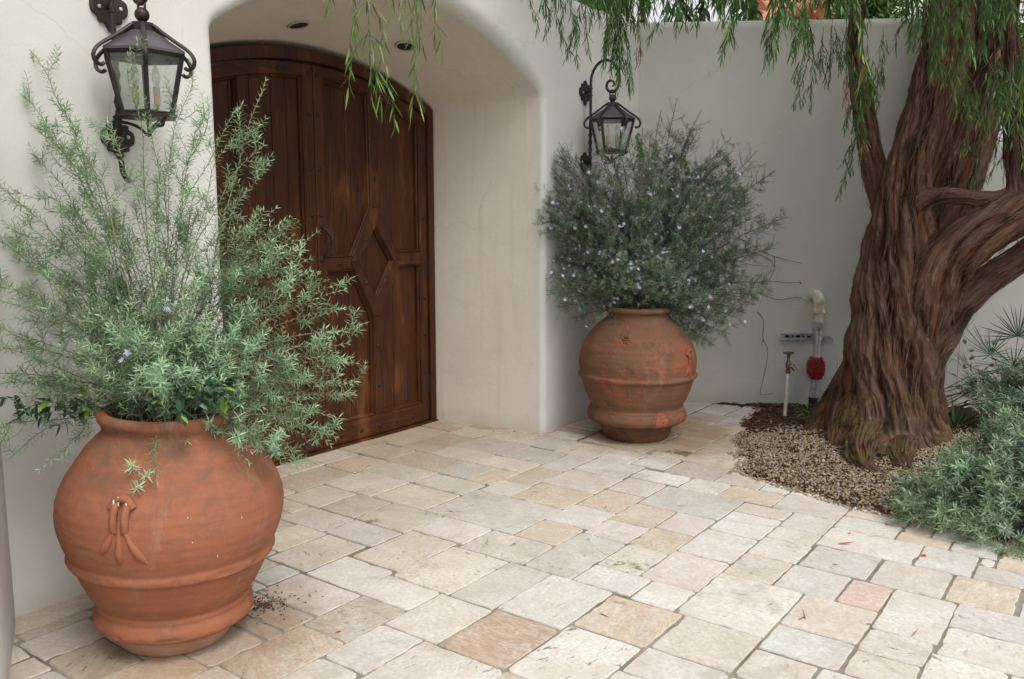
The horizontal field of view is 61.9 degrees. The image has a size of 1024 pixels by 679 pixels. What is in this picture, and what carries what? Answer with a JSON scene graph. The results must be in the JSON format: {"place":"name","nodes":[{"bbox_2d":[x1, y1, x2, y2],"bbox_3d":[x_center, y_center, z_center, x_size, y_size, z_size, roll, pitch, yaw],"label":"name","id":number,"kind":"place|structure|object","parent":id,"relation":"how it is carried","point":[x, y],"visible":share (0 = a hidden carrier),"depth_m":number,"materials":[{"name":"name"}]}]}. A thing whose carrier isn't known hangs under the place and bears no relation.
{"place":"outdoors","nodes":[
{"label":"outdoors","id":0,"kind":"place"},
{"bbox_2d":[9,402,1023,678],"bbox_3d":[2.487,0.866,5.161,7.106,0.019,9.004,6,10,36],"label":"patio paving","id":1,"kind":"structure","parent":0,"point":[745,600],"depth_m":3.74,"materials":[{"name":"stone"}]},
{"bbox_2d":[0,440,15,678],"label":"plaster pier","id":2,"kind":"structure","parent":1,"relation":"on","point":[7,620],"depth_m":3.05,"materials":[{"name":"white paint"}]},
{"bbox_2d":[53,397,283,656],"bbox_3d":[-1.266,0.684,3.196,0.799,0.879,0.791,8,10,36],"label":"terracotta pot","id":3,"kind":"object","parent":1,"relation":"on","point":[170,564],"visible":0.85,"depth_m":2.91,"materials":[{"name":"ceramic"}]},
{"bbox_2d":[0,373,241,436],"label":"jasmine plant","id":4,"kind":"object","parent":3,"relation":"in","point":[184,415],"visible":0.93,"depth_m":2.95,"materials":[{"name":"green plant"}]},
{"bbox_2d":[0,36,369,512],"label":"potted shrub","id":5,"kind":"object","parent":3,"relation":"in","point":[147,361],"visible":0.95,"depth_m":3.10,"materials":[{"name":"green plant"}]},
{"bbox_2d":[244,584,322,623],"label":"spilled soil","id":6,"kind":"structure","parent":1,"relation":"on","point":[265,605],"depth_m":3.49,"materials":[{"name":"brown soil"}]},
{"bbox_2d":[0,0,639,617],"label":"entrance wall","id":7,"kind":"structure","parent":1,"relation":"on","point":[498,92],"depth_m":5.58,"materials":[{"name":"paint"}]},
{"bbox_2d":[89,0,196,182],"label":"wall lantern","id":8,"kind":"object","parent":7,"relation":"attached to","point":[160,49],"depth_m":3.36,"materials":[{"name":"metal"}]},
{"bbox_2d":[287,20,309,29],"bbox_3d":[-1.268,-1.869,5.064,0.138,0.019,0.138,-13,6,9],"label":"recessed light","id":9,"kind":"object","parent":7,"relation":"attached to","point":[297,24],"visible":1,"depth_m":5.06,"materials":[{"name":"black metal"}]},
{"bbox_2d":[210,45,438,465],"bbox_3d":[-1.312,-0.548,5.685,0.192,2.645,2.300,6,10,36],"label":"door frame","id":10,"kind":"structure","parent":7,"relation":"attached to","point":[353,182],"depth_m":5.84,"materials":[{"name":"brown wood"}]},
{"bbox_2d":[211,60,322,461],"bbox_3d":[-1.639,-0.454,5.249,0.091,2.542,1.098,6,10,36],"label":"door leaf","id":11,"kind":"structure","parent":10,"relation":"in","point":[289,181],"depth_m":5.40,"materials":[{"name":"brown wood"}]},
{"bbox_2d":[312,65,430,447],"bbox_3d":[-0.966,-0.573,6.116,0.142,2.542,1.098,6,10,36],"label":"door leaf","id":12,"kind":"structure","parent":10,"relation":"in","point":[370,183],"depth_m":6.11,"materials":[{"name":"brown wood"}]},
{"bbox_2d":[395,40,415,51],"bbox_3d":[-0.706,-1.941,5.640,0.138,0.019,0.138,-1,-8,-9],"label":"recessed light","id":13,"kind":"object","parent":7,"relation":"attached to","point":[400,45],"visible":0.88,"depth_m":5.63,"materials":[{"name":"black metal"}]},
{"bbox_2d":[579,59,640,186],"bbox_3d":[0.720,-1.606,6.339,0.431,0.931,0.428,6,10,36],"label":"wall lantern","id":14,"kind":"object","parent":7,"relation":"attached to","point":[612,112],"depth_m":6.32,"materials":[{"name":"metal"}]},
{"bbox_2d":[578,304,697,442],"bbox_3d":[0.915,0.232,6.212,0.868,0.957,0.857,6,10,36],"label":"terracotta pot","id":15,"kind":"object","parent":1,"relation":"on","point":[637,373],"visible":0.95,"depth_m":5.91,"materials":[{"name":"ceramic"}]},
{"bbox_2d":[532,98,787,350],"bbox_3d":[1.095,-0.830,6.119,1.837,1.840,1.070,-3,8,-18],"label":"potted shrub","id":16,"kind":"object","parent":15,"relation":"in","point":[645,263],"visible":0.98,"depth_m":6.07,"materials":[{"name":"green plant"}]},
{"bbox_2d":[635,18,958,405],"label":"garden wall","id":17,"kind":"structure","parent":1,"relation":"on","point":[738,98],"depth_m":7.12,"materials":[{"name":"paint"}]},
{"bbox_2d":[635,133,692,182],"bbox_3d":[1.221,-1.949,7.105,0.600,1.294,0.106,1,8,4],"label":"ivy strand","id":18,"kind":"object","parent":17,"relation":"attached to","point":[643,153],"visible":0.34,"depth_m":7.15,"materials":[{"name":"green plant"}]},
{"bbox_2d":[716,227,808,394],"bbox_3d":[2.077,-0.265,7.276,0.905,1.503,0.014,1,8,4],"label":"wall creeper","id":19,"kind":"object","parent":17,"relation":"attached to","point":[765,295],"depth_m":7.23,"materials":[{"name":"brown plant"}]},
{"bbox_2d":[955,144,1023,406],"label":"garden wall","id":20,"kind":"structure","parent":1,"relation":"on","point":[1011,293],"depth_m":7.16,"materials":[{"name":"paint"}]},
{"bbox_2d":[1000,1,1023,141],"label":"background shrub","id":21,"kind":"object","parent":1,"relation":"on","point":[1021,31],"visible":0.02,"depth_m":10.27,"materials":[{"name":"green plant"}]},
{"bbox_2d":[574,0,622,17],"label":"background shrub","id":22,"kind":"object","parent":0,"point":[597,7],"visible":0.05,"depth_m":9.35,"materials":[{"name":"green plant"}]},
{"bbox_2d":[749,0,834,20],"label":"tiled roof","id":23,"kind":"structure","parent":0,"point":[762,6],"depth_m":11.77,"materials":[{"name":"ceramic"}]},
{"bbox_2d":[576,0,1023,143],"label":"sky","id":24,"kind":"structure","parent":0,"point":[710,10],"materials":[{"name":"white"}]},
{"bbox_2d":[815,0,917,19],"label":"background shrub","id":25,"kind":"object","parent":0,"point":[879,9],"visible":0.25,"depth_m":10.54,"materials":[{"name":"green plant"}]},
{"bbox_2d":[713,402,1023,544],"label":"soil bed","id":26,"kind":"object","parent":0,"point":[879,507],"visible":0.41,"depth_m":5.62,"materials":[{"name":"brown soil"}]},
{"bbox_2d":[321,0,1023,474],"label":"weeping tree","id":27,"kind":"object","parent":26,"relation":"on","point":[939,232],"visible":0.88,"depth_m":5.74,"materials":[{"name":"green plant"}]},
{"bbox_2d":[783,351,796,415],"bbox_3d":[2.164,0.386,6.669,0.112,0.588,0.086,6,10,36],"label":"garden tap","id":28,"kind":"object","parent":26,"relation":"on","point":[788,365],"visible":0.97,"depth_m":6.65,"materials":[{"name":"plastic"}]},
{"bbox_2d":[791,402,810,421],"bbox_3d":[2.250,0.592,6.245,0.426,0.261,0.229,1,8,6],"label":"weed","id":29,"kind":"object","parent":26,"relation":"on","point":[804,410],"visible":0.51,"depth_m":6.28,"materials":[{"name":"green plant"}]},
{"bbox_2d":[781,290,833,404],"bbox_3d":[2.503,0.082,7.250,0.419,1.012,0.184,3,8,23],"label":"water pipe","id":30,"kind":"object","parent":26,"relation":"on","point":[815,367],"visible":0.98,"depth_m":7.17,"materials":[{"name":"plastic"}]},
{"bbox_2d":[738,402,1007,434],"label":"bark mulch","id":31,"kind":"object","parent":26,"relation":"on","point":[778,419],"visible":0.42,"depth_m":6.69,"materials":[{"name":"brown wood"}]},
{"bbox_2d":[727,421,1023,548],"bbox_3d":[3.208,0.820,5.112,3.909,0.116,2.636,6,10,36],"label":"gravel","id":32,"kind":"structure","parent":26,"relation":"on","point":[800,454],"depth_m":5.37,"materials":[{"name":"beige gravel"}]},
{"bbox_2d":[882,401,1023,561],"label":"lavender bush","id":33,"kind":"object","parent":26,"relation":"on","point":[978,493],"visible":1,"depth_m":4.27,"materials":[{"name":"green plant"}]},
{"bbox_2d":[948,395,992,428],"bbox_3d":[3.365,0.537,6.392,0.637,0.264,0.686,6,10,36],"label":"strap leaf plant","id":34,"kind":"object","parent":26,"relation":"on","point":[956,417],"visible":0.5,"depth_m":6.42,"materials":[{"name":"green plant"}]},
{"bbox_2d":[944,358,1003,412],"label":"bare branches","id":35,"kind":"object","parent":26,"relation":"on","point":[955,406],"visible":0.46,"depth_m":6.60,"materials":[{"name":"wood"}]},
{"bbox_2d":[946,304,1023,420],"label":"palm","id":36,"kind":"object","parent":26,"relation":"on","point":[1018,333],"visible":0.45,"depth_m":6.75,"materials":[{"name":"green plant"}]},
{"bbox_2d":[957,351,1023,422],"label":"lavender bush","id":37,"kind":"object","parent":26,"relation":"on","point":[1012,398],"visible":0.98,"depth_m":6.14,"materials":[{"name":"green plant"}]},
{"bbox_2d":[946,339,997,401],"bbox_3d":[3.521,0.238,6.556,0.463,0.469,0.183,0,8,-1],"label":"climber sprig","id":38,"kind":"object","parent":37,"relation":"attached to","point":[972,350],"visible":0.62,"depth_m":6.58,"materials":[{"name":"green plant"}]}
]}

